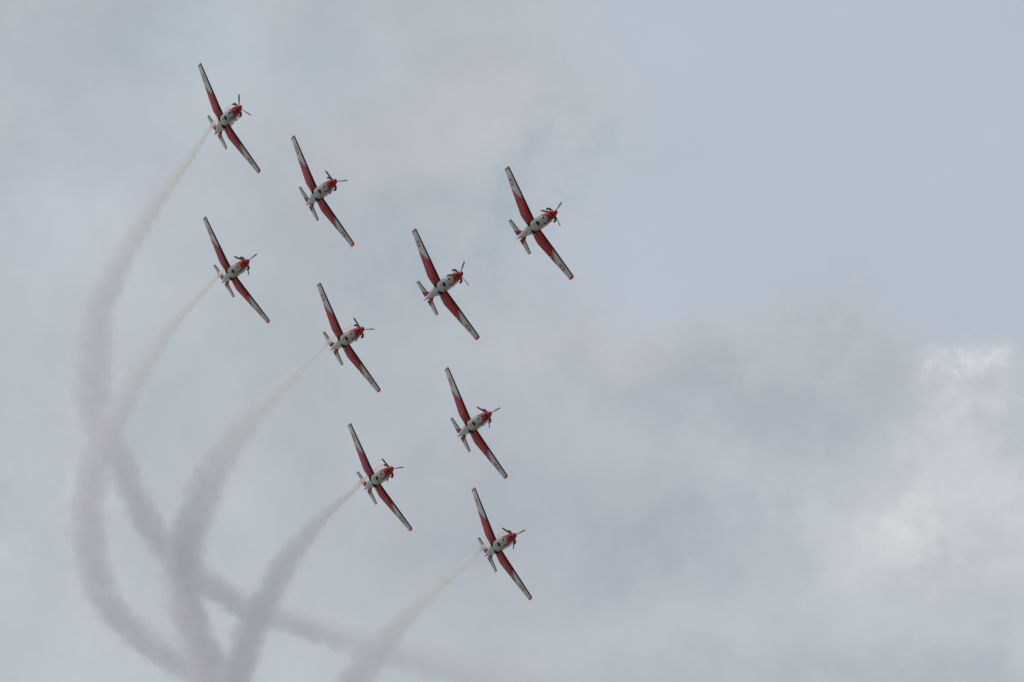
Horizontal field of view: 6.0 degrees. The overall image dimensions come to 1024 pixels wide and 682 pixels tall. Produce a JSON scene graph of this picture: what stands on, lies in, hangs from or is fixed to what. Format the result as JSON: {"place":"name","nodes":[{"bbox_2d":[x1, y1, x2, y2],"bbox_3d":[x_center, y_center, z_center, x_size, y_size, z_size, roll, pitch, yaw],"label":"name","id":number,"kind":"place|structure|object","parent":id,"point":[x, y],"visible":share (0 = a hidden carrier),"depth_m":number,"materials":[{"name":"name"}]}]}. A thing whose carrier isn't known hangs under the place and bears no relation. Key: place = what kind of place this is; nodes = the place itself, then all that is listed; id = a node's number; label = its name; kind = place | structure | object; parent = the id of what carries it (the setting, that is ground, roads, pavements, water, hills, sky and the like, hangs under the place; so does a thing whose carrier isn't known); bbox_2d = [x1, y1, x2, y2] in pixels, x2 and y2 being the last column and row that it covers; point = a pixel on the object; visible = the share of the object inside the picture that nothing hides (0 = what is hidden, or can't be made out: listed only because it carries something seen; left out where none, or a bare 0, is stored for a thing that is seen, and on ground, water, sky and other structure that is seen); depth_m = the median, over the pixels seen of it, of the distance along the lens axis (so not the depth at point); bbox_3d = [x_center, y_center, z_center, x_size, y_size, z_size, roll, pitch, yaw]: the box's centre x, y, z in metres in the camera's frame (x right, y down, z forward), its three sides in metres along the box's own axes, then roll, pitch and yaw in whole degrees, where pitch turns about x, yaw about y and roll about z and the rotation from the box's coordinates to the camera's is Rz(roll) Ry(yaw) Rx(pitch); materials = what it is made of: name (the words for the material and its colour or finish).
{"place":"outdoors","nodes":[
{"label":"outdoors","id":0,"kind":"place"},
{"bbox_2d":[198,63,260,173],"bbox_3d":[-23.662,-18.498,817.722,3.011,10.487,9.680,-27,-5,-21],"label":"display plane","id":1,"kind":"object","parent":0,"point":[229,117],"visible":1,"depth_m":816.31,"materials":[{"name":"red metal"}]},
{"bbox_2d":[203,216,270,323],"bbox_3d":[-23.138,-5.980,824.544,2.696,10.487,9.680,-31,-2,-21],"label":"display plane","id":2,"kind":"object","parent":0,"point":[233,272],"visible":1,"depth_m":823.03,"materials":[{"name":"red metal"}]},
{"bbox_2d":[291,135,354,246],"bbox_3d":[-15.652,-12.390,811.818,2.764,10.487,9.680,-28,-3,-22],"label":"display plane","id":3,"kind":"object","parent":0,"point":[320,193],"visible":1,"depth_m":810.36,"materials":[{"name":"red metal"}]},
{"bbox_2d":[317,282,380,392],"bbox_3d":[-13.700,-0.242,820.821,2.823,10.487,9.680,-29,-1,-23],"label":"display plane","id":4,"kind":"object","parent":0,"point":[345,340],"visible":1,"depth_m":819.38,"materials":[{"name":"red metal"}]},
{"bbox_2d":[348,423,412,530],"bbox_3d":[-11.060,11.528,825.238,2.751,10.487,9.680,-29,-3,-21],"label":"display plane","id":5,"kind":"object","parent":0,"point":[377,479],"visible":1,"depth_m":823.74,"materials":[{"name":"red metal"}]},
{"bbox_2d":[412,228,479,339],"bbox_3d":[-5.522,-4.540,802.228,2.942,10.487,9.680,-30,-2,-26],"label":"display plane","id":6,"kind":"object","parent":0,"point":[442,287],"visible":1,"depth_m":800.86,"materials":[{"name":"red metal"}]},
{"bbox_2d":[445,367,507,478],"bbox_3d":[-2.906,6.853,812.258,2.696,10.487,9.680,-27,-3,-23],"label":"display plane","id":7,"kind":"object","parent":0,"point":[472,426],"visible":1,"depth_m":810.79,"materials":[{"name":"red metal"}]},
{"bbox_2d":[472,487,532,599],"bbox_3d":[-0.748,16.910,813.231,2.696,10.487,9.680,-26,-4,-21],"label":"display plane","id":8,"kind":"object","parent":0,"point":[498,546],"visible":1,"depth_m":811.77,"materials":[{"name":"red metal"}]},
{"bbox_2d":[0,0,1023,681],"label":"sky","id":9,"kind":"structure","parent":0,"point":[767,423],"materials":[{"name":"grey"}]},
{"bbox_2d":[505,166,573,279],"bbox_3d":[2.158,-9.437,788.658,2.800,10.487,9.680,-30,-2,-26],"label":"display plane","id":10,"kind":"object","parent":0,"point":[535,226],"visible":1,"depth_m":787.25,"materials":[{"name":"paint"}]}
]}

